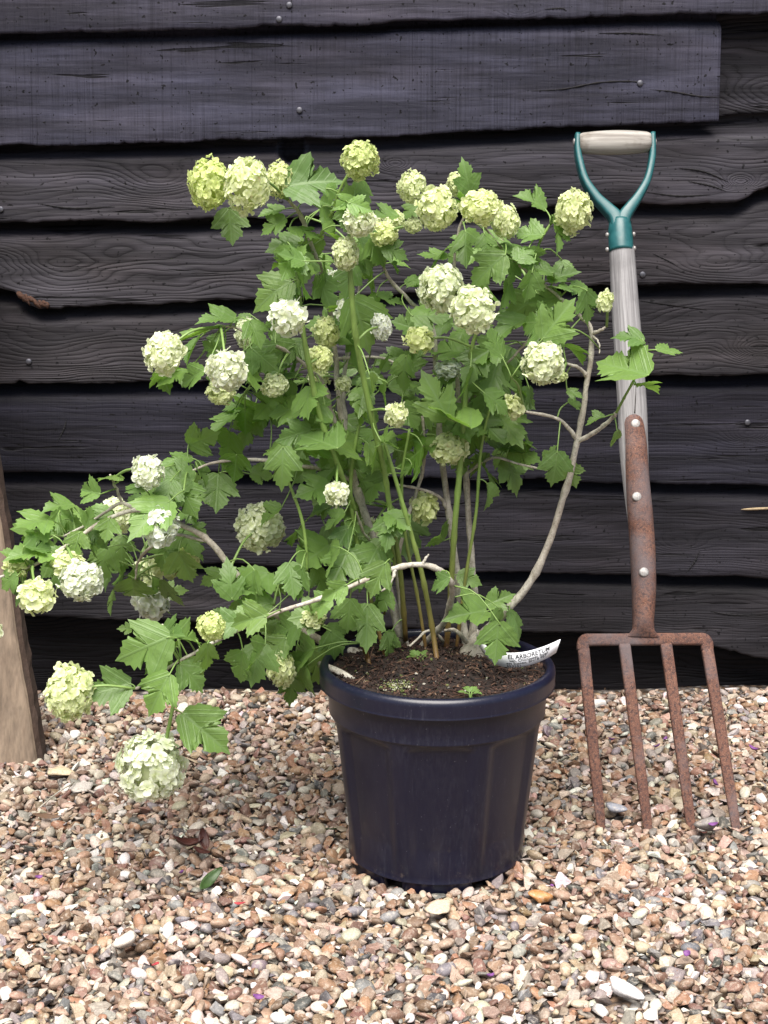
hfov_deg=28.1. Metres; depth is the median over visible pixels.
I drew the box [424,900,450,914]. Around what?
stone
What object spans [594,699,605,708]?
stone
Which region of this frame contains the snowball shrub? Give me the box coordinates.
[0,140,681,802]
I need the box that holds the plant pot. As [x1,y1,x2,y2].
[319,629,555,897]
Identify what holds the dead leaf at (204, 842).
on the gravel
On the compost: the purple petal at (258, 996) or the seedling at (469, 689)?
the seedling at (469, 689)
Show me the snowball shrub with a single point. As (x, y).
(462, 424)
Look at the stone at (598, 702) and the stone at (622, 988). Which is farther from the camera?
the stone at (598, 702)
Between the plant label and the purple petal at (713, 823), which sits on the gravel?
the purple petal at (713, 823)
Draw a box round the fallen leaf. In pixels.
[200,867,222,889]
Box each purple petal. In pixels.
[253,994,263,998]
[683,950,690,955]
[708,822,717,825]
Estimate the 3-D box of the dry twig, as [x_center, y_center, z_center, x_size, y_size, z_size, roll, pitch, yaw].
[-0.493,0.426,2.320,0.002,0.006,0.099,4,13,19]
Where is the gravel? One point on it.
(652, 894)
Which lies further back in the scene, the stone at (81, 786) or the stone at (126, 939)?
the stone at (81, 786)
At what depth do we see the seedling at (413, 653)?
2.12 m
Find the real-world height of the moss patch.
0.007 m
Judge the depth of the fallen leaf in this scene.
2.04 m
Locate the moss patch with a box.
[379,678,417,692]
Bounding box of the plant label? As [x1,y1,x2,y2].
[476,634,560,667]
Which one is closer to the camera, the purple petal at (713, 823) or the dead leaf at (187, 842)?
the dead leaf at (187, 842)
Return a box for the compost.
[331,636,544,698]
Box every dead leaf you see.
[33,813,59,818]
[173,835,202,846]
[193,846,209,853]
[198,828,209,849]
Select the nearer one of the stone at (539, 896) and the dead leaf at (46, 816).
the stone at (539, 896)
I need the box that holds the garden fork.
[573,130,740,830]
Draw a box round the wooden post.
[0,456,46,770]
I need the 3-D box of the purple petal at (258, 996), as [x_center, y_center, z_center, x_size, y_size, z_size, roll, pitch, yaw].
[-0.143,0.552,1.750,0.010,0.006,0.010,-11,17,-42]
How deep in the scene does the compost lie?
2.07 m
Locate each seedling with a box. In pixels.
[406,650,428,658]
[458,686,482,697]
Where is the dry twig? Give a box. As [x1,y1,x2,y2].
[39,782,74,807]
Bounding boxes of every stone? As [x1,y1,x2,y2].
[47,766,74,775]
[69,782,92,791]
[111,930,136,947]
[350,856,357,865]
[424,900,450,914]
[528,889,552,902]
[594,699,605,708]
[606,803,626,812]
[610,976,644,999]
[693,816,717,830]
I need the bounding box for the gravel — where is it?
[0,686,767,1023]
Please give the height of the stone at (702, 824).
0.024 m
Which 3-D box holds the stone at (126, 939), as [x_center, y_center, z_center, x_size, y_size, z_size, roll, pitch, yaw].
[-0.319,0.528,1.890,0.033,0.022,0.019,-4,13,-17]
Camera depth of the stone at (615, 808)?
2.29 m
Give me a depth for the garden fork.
2.32 m
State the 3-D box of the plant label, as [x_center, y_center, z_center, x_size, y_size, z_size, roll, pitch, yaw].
[0.174,0.188,2.076,0.119,0.031,0.052,5,13,20]
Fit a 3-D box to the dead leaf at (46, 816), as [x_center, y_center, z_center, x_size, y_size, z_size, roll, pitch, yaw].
[-0.495,0.445,2.254,0.039,0.010,0.010,0,12,0]
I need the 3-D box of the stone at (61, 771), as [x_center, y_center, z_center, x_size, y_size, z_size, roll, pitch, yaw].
[-0.512,0.412,2.429,0.040,0.013,0.032,9,16,36]
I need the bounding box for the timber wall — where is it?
[0,0,767,691]
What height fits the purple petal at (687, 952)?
0.006 m
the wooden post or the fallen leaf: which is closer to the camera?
the fallen leaf
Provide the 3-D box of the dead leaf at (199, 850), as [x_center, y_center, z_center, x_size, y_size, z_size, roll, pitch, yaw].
[-0.253,0.469,2.129,0.025,0.009,0.014,0,12,0]

